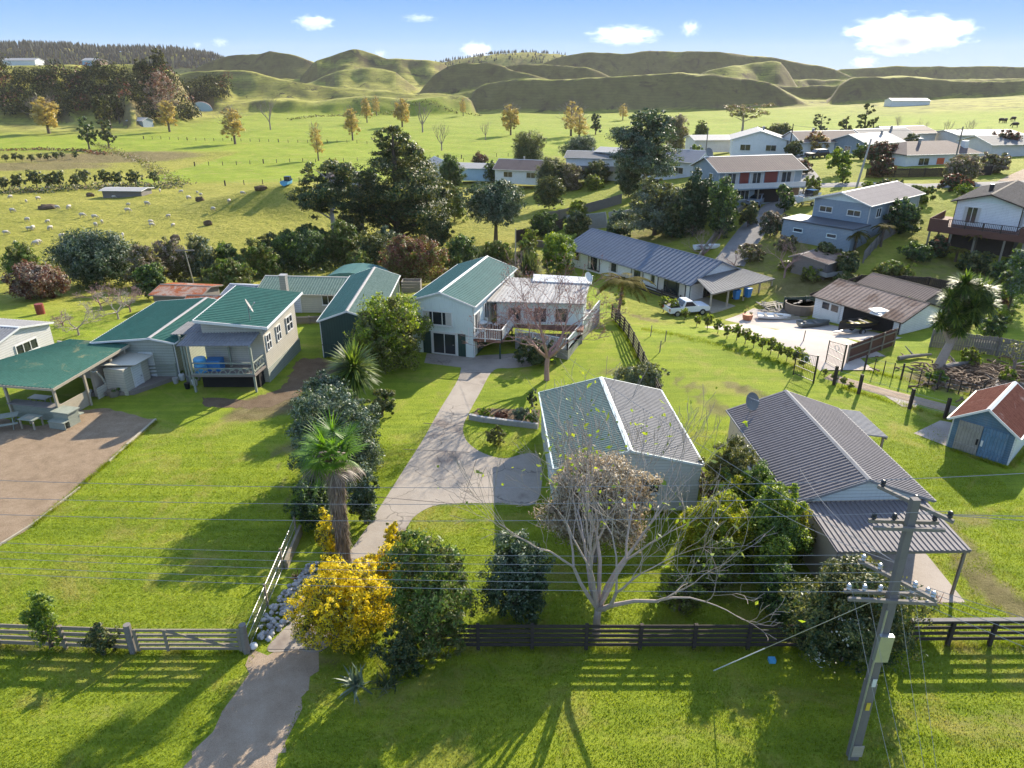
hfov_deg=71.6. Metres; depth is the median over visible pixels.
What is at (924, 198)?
slope shrub
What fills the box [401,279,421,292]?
garden box
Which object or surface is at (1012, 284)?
leafy tree
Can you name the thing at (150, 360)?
steps
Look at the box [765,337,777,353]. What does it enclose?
young shrub
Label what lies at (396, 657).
dark shrub
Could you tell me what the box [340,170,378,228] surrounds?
macrocarpa
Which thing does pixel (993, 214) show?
deck house
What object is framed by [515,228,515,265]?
street pole
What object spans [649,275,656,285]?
window
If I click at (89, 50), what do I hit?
pine forest
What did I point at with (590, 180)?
garden tree
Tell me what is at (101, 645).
bramble
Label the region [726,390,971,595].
bungalow
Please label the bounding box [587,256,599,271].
window
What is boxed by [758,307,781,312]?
timber stack
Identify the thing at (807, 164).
shrubbery
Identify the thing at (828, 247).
slope shrub
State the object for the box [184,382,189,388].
plant pot
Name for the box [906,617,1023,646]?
rail fence
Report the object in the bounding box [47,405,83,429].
bench box
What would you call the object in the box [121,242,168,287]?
hedgerow bush
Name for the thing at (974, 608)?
power line
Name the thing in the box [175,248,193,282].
street pole
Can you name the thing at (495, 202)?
pohutukawa
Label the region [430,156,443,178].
gabled shed
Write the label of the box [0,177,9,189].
orchard tree
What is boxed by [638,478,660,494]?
window
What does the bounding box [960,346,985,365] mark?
slope shrub
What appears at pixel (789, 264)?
bare shrub
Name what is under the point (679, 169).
window
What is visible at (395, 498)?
driveway joints
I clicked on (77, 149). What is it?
hedge
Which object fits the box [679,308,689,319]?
young shrub
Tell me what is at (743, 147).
window
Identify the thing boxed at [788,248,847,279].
open store
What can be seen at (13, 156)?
orchard tree
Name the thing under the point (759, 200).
parked car
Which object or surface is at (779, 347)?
young shrub
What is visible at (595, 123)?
dark conifer
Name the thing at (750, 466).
window
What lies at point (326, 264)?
hedge
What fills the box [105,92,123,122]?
tall conifer
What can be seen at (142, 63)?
ridge tree
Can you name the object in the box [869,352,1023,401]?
branch debris
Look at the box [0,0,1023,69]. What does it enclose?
sky
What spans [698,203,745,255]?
timber barrier
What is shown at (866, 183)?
street shrub
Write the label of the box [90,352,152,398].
lean to
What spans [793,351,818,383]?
iron gate
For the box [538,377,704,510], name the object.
garage
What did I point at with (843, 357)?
iron gate
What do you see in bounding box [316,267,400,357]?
long shed
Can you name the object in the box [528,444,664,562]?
bare tree
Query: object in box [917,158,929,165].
window
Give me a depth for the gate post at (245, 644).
26.28 m
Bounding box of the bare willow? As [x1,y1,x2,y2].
[139,70,180,111]
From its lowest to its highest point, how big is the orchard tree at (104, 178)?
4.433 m
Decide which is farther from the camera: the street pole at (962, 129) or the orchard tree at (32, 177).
the orchard tree at (32, 177)
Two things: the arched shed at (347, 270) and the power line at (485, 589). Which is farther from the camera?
the arched shed at (347, 270)
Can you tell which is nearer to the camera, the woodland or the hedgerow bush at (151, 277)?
the hedgerow bush at (151, 277)
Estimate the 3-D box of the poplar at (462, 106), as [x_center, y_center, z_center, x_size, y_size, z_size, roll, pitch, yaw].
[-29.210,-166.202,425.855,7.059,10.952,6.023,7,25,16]
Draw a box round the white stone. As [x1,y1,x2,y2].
[250,642,257,649]
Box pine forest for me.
[0,39,565,68]
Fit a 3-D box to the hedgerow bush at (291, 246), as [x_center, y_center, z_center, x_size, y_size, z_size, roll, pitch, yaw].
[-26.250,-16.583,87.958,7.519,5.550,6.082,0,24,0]
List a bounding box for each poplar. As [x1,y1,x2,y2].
[22,95,60,133]
[153,97,182,131]
[216,105,245,143]
[259,94,275,129]
[308,122,322,160]
[342,105,360,139]
[360,96,373,122]
[371,95,381,115]
[390,98,410,126]
[413,100,436,131]
[433,124,449,150]
[458,98,467,115]
[500,104,520,134]
[556,99,582,135]
[566,112,589,136]
[618,103,628,119]
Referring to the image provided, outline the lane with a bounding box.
[998,169,1023,180]
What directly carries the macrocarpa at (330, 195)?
on the ground at (694, 87)
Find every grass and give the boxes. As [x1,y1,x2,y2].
[0,319,1023,672]
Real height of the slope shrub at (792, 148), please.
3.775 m
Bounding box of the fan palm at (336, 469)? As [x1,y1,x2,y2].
[288,410,368,565]
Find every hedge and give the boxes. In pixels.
[0,146,113,154]
[0,179,195,194]
[0,249,380,279]
[93,142,196,185]
[287,99,481,118]
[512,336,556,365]
[774,553,939,676]
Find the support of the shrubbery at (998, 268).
on the ground at (694, 87)
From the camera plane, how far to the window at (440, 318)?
53.32 m
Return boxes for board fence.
[296,316,319,323]
[516,218,563,241]
[533,194,621,224]
[783,296,815,307]
[809,275,998,298]
[846,328,897,362]
[862,225,895,262]
[865,166,992,176]
[929,329,1023,359]
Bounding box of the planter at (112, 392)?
[106,387,119,397]
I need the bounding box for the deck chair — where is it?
[485,317,492,328]
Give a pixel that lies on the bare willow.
(158, 83)
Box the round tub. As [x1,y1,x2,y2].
[785,299,814,316]
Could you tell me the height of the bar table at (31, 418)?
0.690 m
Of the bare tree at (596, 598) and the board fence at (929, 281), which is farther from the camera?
the board fence at (929, 281)
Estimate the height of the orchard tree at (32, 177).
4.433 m
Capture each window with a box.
[14,337,40,353]
[265,332,272,350]
[275,323,281,341]
[285,313,292,332]
[321,296,333,305]
[422,310,452,327]
[474,310,479,334]
[483,301,489,327]
[493,303,496,316]
[503,171,512,177]
[526,172,534,178]
[533,307,546,322]
[572,252,580,261]
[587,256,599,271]
[608,262,618,273]
[631,269,643,282]
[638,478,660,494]
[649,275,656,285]
[656,277,685,296]
[673,167,683,174]
[678,298,684,305]
[685,302,695,306]
[725,173,739,183]
[737,190,749,199]
[739,144,750,150]
[746,450,755,470]
[749,172,763,182]
[765,145,776,151]
[778,171,794,181]
[792,227,802,232]
[818,205,832,213]
[825,233,836,238]
[843,146,850,151]
[846,209,860,217]
[875,207,881,217]
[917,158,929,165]
[961,206,981,224]
[1018,211,1023,229]
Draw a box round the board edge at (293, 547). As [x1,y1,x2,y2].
[284,525,302,567]
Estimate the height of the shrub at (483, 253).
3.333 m
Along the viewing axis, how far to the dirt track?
47.70 m
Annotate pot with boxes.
[172,377,177,383]
[178,370,184,380]
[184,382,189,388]
[743,305,752,320]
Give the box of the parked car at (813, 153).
[804,149,829,158]
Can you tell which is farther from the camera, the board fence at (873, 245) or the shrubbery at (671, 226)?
the shrubbery at (671, 226)
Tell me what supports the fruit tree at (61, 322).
on the ground at (694, 87)
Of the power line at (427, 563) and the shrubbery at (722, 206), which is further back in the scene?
the shrubbery at (722, 206)
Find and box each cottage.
[89,285,302,396]
[257,274,347,312]
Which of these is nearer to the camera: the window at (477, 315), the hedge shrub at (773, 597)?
the hedge shrub at (773, 597)
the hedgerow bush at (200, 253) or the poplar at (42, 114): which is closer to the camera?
the hedgerow bush at (200, 253)
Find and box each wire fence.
[143,136,356,142]
[194,152,542,165]
[224,178,387,185]
[832,366,957,418]
[864,354,987,395]
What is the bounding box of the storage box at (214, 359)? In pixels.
[206,357,224,370]
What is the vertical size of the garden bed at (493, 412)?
0.001 m
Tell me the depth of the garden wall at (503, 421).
43.61 m
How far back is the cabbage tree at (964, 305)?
49.99 m
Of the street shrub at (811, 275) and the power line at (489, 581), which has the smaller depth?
the power line at (489, 581)
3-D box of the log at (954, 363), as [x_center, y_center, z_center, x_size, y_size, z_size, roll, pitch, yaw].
[32.431,-1.684,52.149,2.259,0.819,1.028,-8,25,-18]
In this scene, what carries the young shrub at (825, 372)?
on the ground at (694, 87)
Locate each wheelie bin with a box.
[732,289,741,299]
[743,287,752,297]
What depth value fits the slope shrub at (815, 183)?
101.11 m
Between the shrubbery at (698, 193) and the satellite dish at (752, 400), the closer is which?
the satellite dish at (752, 400)
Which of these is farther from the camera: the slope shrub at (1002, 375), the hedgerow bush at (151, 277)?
the hedgerow bush at (151, 277)
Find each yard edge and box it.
[0,487,79,545]
[109,419,156,460]
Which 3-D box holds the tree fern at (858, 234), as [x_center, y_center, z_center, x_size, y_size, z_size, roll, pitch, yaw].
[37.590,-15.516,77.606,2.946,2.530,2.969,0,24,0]
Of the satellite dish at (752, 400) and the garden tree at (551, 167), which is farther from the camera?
the garden tree at (551, 167)
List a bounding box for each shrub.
[17,589,62,652]
[283,477,330,531]
[314,507,338,562]
[345,461,379,524]
[358,541,407,600]
[368,618,420,678]
[383,520,403,545]
[454,249,474,262]
[469,244,503,261]
[477,408,492,416]
[485,425,506,444]
[494,411,507,418]
[497,245,517,264]
[507,249,546,275]
[511,265,522,277]
[512,407,528,420]
[525,410,539,422]
[526,389,537,406]
[611,360,669,387]
[613,287,625,304]
[656,568,707,616]
[658,295,669,311]
[664,113,688,148]
[669,299,679,314]
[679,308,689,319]
[684,229,729,255]
[689,536,744,594]
[692,120,709,134]
[692,144,702,149]
[694,315,700,326]
[698,434,759,496]
[703,313,715,329]
[706,467,754,515]
[713,318,724,333]
[719,185,739,214]
[723,247,742,265]
[723,325,731,335]
[729,323,743,340]
[734,243,766,262]
[738,200,759,226]
[740,459,774,509]
[741,328,752,342]
[743,527,765,572]
[749,534,794,598]
[750,332,761,347]
[755,563,801,628]
[758,338,766,349]
[763,237,818,277]
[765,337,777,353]
[766,122,791,134]
[767,502,817,566]
[772,342,785,356]
[775,183,795,211]
[777,260,793,270]
[783,139,803,155]
[783,347,793,360]
[790,346,804,360]
[798,351,810,367]
[800,265,823,282]
[801,175,821,189]
[805,130,828,149]
[813,241,841,254]
[821,368,827,376]
[825,146,852,174]
[832,270,859,280]
[837,162,851,182]
[840,376,847,385]
[847,382,854,390]
[852,142,871,159]
[861,140,898,162]
[861,181,873,186]
[870,259,916,275]
[875,177,903,184]
[903,133,919,140]
[911,185,936,202]
[924,234,956,257]
[924,370,948,382]
[937,173,975,191]
[942,153,984,179]
[954,183,974,195]
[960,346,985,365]
[977,315,1007,336]
[979,152,1011,173]
[983,303,1015,325]
[991,129,1022,141]
[993,289,1010,305]
[998,366,1019,381]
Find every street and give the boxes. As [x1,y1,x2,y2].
[795,155,818,182]
[800,180,1023,187]
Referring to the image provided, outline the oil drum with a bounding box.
[34,303,44,314]
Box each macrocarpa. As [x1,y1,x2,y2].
[284,158,364,255]
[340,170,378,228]
[347,125,454,238]
[410,152,458,234]
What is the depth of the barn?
465.63 m
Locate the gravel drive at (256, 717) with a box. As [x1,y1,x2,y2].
[183,650,318,767]
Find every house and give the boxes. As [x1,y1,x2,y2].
[2,58,43,65]
[81,58,97,65]
[94,59,107,64]
[410,256,599,359]
[492,156,547,184]
[564,148,618,180]
[566,228,774,313]
[594,147,621,154]
[640,146,707,179]
[683,135,729,151]
[689,154,807,207]
[728,126,788,155]
[781,128,856,154]
[781,181,925,251]
[831,130,905,153]
[852,126,923,140]
[875,125,939,140]
[887,138,983,166]
[926,180,1023,262]
[935,129,1023,143]
[955,135,1023,156]
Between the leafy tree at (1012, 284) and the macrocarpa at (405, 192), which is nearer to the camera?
the leafy tree at (1012, 284)
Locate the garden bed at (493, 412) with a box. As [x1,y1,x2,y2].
[473,408,539,426]
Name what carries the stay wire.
attached to the utility pole at (890, 601)
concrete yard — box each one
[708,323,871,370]
[726,308,900,340]
[779,329,883,357]
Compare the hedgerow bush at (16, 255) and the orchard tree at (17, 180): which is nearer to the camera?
the hedgerow bush at (16, 255)
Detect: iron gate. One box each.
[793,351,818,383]
[825,340,847,371]
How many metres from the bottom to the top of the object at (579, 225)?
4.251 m
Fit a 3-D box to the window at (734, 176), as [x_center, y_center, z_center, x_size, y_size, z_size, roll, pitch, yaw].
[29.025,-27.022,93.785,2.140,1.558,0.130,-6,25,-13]
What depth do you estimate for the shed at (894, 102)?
419.23 m
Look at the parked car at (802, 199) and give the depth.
93.17 m
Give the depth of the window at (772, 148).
144.12 m
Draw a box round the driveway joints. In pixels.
[267,372,480,649]
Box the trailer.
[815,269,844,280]
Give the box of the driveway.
[267,353,541,652]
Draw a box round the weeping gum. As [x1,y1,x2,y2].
[604,107,684,193]
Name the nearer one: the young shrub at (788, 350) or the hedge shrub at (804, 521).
the hedge shrub at (804, 521)
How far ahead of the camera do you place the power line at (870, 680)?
19.76 m
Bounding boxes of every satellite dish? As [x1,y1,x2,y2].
[245,299,254,319]
[585,272,592,283]
[706,148,712,155]
[746,392,758,412]
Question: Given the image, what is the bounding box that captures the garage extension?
[856,272,944,305]
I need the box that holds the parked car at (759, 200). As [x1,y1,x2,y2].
[746,194,763,207]
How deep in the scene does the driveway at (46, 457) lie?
40.00 m
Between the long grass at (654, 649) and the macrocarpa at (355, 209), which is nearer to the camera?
the long grass at (654, 649)
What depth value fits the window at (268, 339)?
49.22 m
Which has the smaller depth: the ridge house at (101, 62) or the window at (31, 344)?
the window at (31, 344)
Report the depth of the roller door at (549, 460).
36.86 m
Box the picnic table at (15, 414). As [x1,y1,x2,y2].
[0,411,21,429]
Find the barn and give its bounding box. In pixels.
[194,101,212,111]
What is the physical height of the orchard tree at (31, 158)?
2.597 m
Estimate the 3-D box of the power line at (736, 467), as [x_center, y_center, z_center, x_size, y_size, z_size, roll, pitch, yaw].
[5.252,-0.171,36.302,0.020,4.118,36.358,-7,25,-16]
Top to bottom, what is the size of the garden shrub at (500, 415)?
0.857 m
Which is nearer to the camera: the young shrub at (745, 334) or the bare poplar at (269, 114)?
the young shrub at (745, 334)
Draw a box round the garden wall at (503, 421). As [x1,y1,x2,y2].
[469,413,537,428]
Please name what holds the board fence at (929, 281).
on the ground at (694, 87)
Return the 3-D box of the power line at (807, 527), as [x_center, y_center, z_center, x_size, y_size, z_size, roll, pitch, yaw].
[9.902,4.312,26.803,0.020,4.618,13.782,-3,24,-6]
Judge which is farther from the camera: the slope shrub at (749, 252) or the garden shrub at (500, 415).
the slope shrub at (749, 252)
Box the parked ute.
[663,297,709,316]
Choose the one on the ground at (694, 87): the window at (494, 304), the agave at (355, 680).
the agave at (355, 680)
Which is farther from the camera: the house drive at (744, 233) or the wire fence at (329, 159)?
the wire fence at (329, 159)
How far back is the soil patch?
48.20 m
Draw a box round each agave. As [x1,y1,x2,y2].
[334,663,373,705]
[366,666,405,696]
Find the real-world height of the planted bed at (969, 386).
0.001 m
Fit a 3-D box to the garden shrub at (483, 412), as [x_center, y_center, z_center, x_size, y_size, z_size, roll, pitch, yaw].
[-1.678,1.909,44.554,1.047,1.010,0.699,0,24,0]
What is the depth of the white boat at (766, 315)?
66.99 m
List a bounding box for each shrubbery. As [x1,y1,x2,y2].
[345,249,372,264]
[436,250,462,272]
[531,175,566,208]
[565,200,588,217]
[614,163,642,196]
[656,202,688,237]
[677,167,713,236]
[706,175,742,238]
[773,235,798,251]
[798,159,813,173]
[835,250,860,272]
[868,154,896,176]
[896,240,936,261]
[955,250,995,273]
[984,257,1012,283]
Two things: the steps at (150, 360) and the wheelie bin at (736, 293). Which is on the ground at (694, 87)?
the wheelie bin at (736, 293)
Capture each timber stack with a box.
[756,301,772,309]
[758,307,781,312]
[759,301,783,306]
[773,302,784,310]
[775,309,786,312]
[778,315,806,319]
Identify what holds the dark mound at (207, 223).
on the ground at (694, 87)
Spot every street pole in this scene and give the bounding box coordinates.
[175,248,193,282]
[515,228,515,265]
[856,139,871,186]
[955,127,968,157]
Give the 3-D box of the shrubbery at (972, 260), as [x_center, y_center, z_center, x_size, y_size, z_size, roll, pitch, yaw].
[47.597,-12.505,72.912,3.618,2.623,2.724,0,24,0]
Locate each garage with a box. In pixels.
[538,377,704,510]
[811,278,943,334]
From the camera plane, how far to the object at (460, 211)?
120.78 m
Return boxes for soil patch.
[202,358,336,408]
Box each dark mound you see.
[38,204,54,209]
[86,192,94,196]
[170,234,179,240]
[195,196,204,201]
[203,220,211,225]
[254,185,267,190]
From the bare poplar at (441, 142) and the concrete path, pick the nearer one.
the concrete path
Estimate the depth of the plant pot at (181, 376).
49.84 m
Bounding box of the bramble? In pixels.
[76,622,121,655]
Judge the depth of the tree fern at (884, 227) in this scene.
77.78 m
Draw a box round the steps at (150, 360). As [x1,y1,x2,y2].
[138,352,156,375]
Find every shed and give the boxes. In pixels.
[0,318,53,358]
[126,117,153,126]
[148,282,222,301]
[184,294,222,298]
[220,283,258,294]
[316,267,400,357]
[328,263,387,276]
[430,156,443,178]
[458,162,493,180]
[884,98,930,106]
[946,381,1023,464]
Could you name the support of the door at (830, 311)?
in the double garage
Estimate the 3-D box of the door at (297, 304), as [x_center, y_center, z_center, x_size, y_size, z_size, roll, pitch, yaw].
[-19.579,-7.269,64.437,0.960,1.880,0.105,2,24,4]
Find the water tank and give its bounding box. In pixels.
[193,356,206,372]
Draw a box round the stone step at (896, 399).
[887,396,916,406]
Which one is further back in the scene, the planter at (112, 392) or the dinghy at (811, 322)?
the dinghy at (811, 322)
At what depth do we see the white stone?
26.68 m
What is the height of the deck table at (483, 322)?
0.740 m
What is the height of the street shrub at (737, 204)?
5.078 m
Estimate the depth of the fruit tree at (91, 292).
66.09 m
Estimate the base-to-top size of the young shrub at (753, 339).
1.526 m
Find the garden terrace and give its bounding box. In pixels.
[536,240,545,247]
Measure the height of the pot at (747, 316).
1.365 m
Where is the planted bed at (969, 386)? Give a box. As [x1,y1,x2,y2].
[945,363,1023,390]
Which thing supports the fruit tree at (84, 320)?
on the ground at (694, 87)
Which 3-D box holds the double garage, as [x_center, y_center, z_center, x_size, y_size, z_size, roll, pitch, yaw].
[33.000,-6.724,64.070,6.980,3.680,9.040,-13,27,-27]
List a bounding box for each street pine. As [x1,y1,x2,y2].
[813,114,830,130]
[838,116,851,129]
[855,103,875,128]
[863,116,880,128]
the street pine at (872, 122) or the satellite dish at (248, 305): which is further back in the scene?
the street pine at (872, 122)
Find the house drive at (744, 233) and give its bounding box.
[716,189,819,265]
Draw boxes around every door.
[130,363,144,386]
[294,296,302,312]
[431,330,457,355]
[548,443,554,501]
[702,287,709,297]
[818,300,840,322]
[952,420,983,454]
[976,427,1009,462]
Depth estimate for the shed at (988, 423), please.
39.83 m
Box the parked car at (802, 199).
[795,189,821,205]
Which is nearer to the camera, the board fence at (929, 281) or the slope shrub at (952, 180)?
the board fence at (929, 281)
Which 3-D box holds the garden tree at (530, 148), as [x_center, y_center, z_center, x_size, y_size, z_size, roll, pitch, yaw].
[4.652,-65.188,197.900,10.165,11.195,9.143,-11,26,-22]
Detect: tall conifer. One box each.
[92,96,106,127]
[99,94,114,127]
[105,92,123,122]
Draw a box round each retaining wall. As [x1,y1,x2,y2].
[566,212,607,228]
[608,209,637,220]
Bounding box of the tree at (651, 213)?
[609,174,685,234]
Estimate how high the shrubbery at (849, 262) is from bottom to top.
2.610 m
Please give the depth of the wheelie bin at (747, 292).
71.45 m
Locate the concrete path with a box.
[424,353,468,366]
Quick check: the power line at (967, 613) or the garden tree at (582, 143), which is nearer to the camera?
the power line at (967, 613)
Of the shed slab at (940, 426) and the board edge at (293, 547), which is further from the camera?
the shed slab at (940, 426)
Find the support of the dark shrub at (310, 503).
on the ground at (694, 87)
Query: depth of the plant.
30.55 m
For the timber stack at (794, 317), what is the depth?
66.64 m
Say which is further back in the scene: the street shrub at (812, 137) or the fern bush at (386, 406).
the street shrub at (812, 137)
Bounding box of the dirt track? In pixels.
[824,374,957,412]
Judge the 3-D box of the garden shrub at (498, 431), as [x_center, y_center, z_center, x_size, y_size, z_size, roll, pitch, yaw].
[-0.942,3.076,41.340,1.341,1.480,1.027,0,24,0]
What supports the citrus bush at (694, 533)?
on the ground at (694, 87)
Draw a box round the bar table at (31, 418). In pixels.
[17,414,43,429]
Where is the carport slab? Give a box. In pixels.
[839,554,964,601]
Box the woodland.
[0,52,233,120]
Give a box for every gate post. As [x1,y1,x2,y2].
[123,622,136,654]
[238,622,250,654]
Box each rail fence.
[0,624,127,649]
[421,623,805,649]
[611,306,714,506]
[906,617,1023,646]
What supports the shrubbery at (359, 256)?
on the ground at (694, 87)
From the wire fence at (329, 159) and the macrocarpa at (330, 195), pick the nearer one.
the macrocarpa at (330, 195)
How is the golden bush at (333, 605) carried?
on the ground at (694, 87)
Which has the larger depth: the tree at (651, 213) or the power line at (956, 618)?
the tree at (651, 213)
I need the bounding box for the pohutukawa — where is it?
[456,178,528,241]
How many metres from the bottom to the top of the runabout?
1.193 m
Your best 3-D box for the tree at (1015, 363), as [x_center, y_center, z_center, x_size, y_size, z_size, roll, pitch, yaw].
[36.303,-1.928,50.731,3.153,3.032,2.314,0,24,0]
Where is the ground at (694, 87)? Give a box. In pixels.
[0,47,1023,767]
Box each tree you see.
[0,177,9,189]
[1,154,9,161]
[10,152,17,159]
[10,173,27,186]
[25,170,42,187]
[26,154,35,160]
[38,173,55,186]
[43,153,51,159]
[48,170,63,184]
[50,302,101,334]
[50,311,73,325]
[52,152,59,159]
[68,173,84,186]
[70,282,120,309]
[71,151,77,157]
[75,169,91,184]
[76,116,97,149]
[92,286,134,318]
[93,169,113,184]
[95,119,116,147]
[102,284,146,311]
[110,171,124,182]
[124,169,143,186]
[129,57,151,73]
[146,170,159,182]
[149,48,168,64]
[343,291,434,373]
[432,354,805,639]
[439,154,467,189]
[457,244,630,380]
[471,150,488,162]
[511,130,546,159]
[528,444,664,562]
[534,156,571,191]
[557,162,583,189]
[558,134,597,160]
[583,174,604,190]
[609,174,685,234]
[723,102,776,130]
[928,268,1002,367]
[993,248,1023,308]
[1000,339,1023,368]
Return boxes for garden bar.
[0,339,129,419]
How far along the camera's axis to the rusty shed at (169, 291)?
65.83 m
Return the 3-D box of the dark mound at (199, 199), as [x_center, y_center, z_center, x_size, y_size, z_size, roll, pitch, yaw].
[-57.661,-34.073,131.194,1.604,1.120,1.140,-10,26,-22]
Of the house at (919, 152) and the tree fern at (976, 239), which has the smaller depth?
the tree fern at (976, 239)
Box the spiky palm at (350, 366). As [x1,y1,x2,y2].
[324,334,381,405]
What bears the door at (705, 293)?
in the white house at (671, 272)
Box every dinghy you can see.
[693,244,719,249]
[796,319,829,326]
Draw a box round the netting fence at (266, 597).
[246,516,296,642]
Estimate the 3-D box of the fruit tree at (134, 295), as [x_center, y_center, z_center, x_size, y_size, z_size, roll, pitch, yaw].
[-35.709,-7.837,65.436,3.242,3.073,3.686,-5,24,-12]
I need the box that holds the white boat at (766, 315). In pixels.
[757,312,790,318]
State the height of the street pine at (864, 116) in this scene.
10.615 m
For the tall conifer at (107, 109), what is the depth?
334.64 m
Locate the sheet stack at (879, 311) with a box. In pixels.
[868,307,888,316]
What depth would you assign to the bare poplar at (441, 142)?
248.98 m
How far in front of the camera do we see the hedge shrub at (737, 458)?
33.86 m
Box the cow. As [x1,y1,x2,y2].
[1010,122,1019,127]
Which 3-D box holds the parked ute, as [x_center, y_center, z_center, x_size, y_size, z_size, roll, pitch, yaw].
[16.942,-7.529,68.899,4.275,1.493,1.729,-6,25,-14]
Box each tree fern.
[592,272,655,318]
[846,230,870,250]
[870,223,898,246]
[944,248,968,261]
[962,234,986,250]
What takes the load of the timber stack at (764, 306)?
on the ground at (694, 87)
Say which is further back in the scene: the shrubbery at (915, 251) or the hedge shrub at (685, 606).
the shrubbery at (915, 251)
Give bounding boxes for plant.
[291,567,305,579]
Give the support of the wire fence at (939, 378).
on the ground at (694, 87)
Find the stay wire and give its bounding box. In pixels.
[713,596,884,670]
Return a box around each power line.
[0,480,878,487]
[0,511,948,520]
[0,551,880,564]
[0,558,891,573]
[0,573,909,591]
[1,567,915,582]
[4,495,910,504]
[14,543,823,555]
[511,314,893,560]
[702,460,893,562]
[793,125,947,130]
[800,469,888,557]
[851,586,890,767]
[867,588,905,767]
[881,585,1023,646]
[890,473,1023,479]
[899,592,923,765]
[900,587,1023,634]
[915,595,936,767]
[920,589,1022,624]
[930,514,1023,516]
[930,588,1023,617]
[953,515,1023,520]
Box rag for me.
[767,656,775,663]
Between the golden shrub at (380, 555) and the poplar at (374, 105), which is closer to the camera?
the golden shrub at (380, 555)
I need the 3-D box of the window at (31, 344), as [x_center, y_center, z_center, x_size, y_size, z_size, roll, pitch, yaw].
[-35.391,-2.704,51.867,0.130,0.857,2.040,5,24,10]
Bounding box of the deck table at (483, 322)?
[480,320,486,331]
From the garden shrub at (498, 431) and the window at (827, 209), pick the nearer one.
the garden shrub at (498, 431)
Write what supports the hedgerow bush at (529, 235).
on the ground at (694, 87)
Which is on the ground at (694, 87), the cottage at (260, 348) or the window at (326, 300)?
the cottage at (260, 348)
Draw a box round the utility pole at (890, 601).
[843,480,954,760]
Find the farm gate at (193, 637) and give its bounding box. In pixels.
[131,629,241,650]
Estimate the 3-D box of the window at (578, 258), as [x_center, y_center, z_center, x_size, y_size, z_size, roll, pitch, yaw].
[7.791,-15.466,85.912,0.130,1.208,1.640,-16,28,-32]
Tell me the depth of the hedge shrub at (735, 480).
32.62 m
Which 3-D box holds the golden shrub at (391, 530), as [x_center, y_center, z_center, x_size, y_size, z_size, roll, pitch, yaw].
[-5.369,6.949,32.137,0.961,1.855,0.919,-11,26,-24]
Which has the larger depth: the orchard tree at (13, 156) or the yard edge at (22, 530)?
the orchard tree at (13, 156)
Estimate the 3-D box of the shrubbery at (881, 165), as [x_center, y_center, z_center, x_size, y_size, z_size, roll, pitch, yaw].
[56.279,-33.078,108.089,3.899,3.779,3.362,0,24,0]
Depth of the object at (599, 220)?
107.78 m
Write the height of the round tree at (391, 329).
6.074 m
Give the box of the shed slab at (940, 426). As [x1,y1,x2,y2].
[914,420,951,445]
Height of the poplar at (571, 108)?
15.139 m
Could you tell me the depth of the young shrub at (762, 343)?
54.91 m
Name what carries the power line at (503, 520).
attached to the utility pole at (890, 601)
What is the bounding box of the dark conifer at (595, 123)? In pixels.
[589,113,601,134]
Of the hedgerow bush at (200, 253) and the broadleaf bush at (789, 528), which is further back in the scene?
the hedgerow bush at (200, 253)
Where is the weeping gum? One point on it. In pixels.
(640, 153)
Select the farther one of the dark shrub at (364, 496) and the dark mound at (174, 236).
the dark mound at (174, 236)
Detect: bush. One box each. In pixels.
[0,240,40,273]
[0,259,70,299]
[41,226,139,288]
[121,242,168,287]
[130,262,165,298]
[149,236,194,282]
[182,232,215,280]
[200,258,256,287]
[212,241,239,264]
[237,237,282,278]
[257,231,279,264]
[270,228,331,270]
[283,554,396,654]
[284,384,386,482]
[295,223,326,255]
[297,369,350,404]
[319,219,361,262]
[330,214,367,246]
[354,229,395,265]
[365,387,395,416]
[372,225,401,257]
[375,525,482,672]
[376,234,449,282]
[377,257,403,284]
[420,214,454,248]
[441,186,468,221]
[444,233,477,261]
[475,528,555,628]
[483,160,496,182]
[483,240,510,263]
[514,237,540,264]
[521,228,539,248]
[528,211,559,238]
[541,231,577,274]
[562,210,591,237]
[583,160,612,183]
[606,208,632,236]
[672,489,757,567]
[740,479,813,568]
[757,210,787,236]
[882,196,923,234]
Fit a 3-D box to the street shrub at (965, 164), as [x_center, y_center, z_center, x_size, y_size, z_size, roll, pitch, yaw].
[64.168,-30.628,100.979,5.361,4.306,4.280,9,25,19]
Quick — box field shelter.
[98,187,153,197]
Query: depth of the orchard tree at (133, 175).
163.62 m
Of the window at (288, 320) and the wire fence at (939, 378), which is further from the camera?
the window at (288, 320)
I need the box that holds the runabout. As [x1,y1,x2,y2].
[833,317,878,333]
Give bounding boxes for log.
[897,346,931,359]
[943,354,968,369]
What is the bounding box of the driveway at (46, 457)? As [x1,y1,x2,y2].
[0,408,152,542]

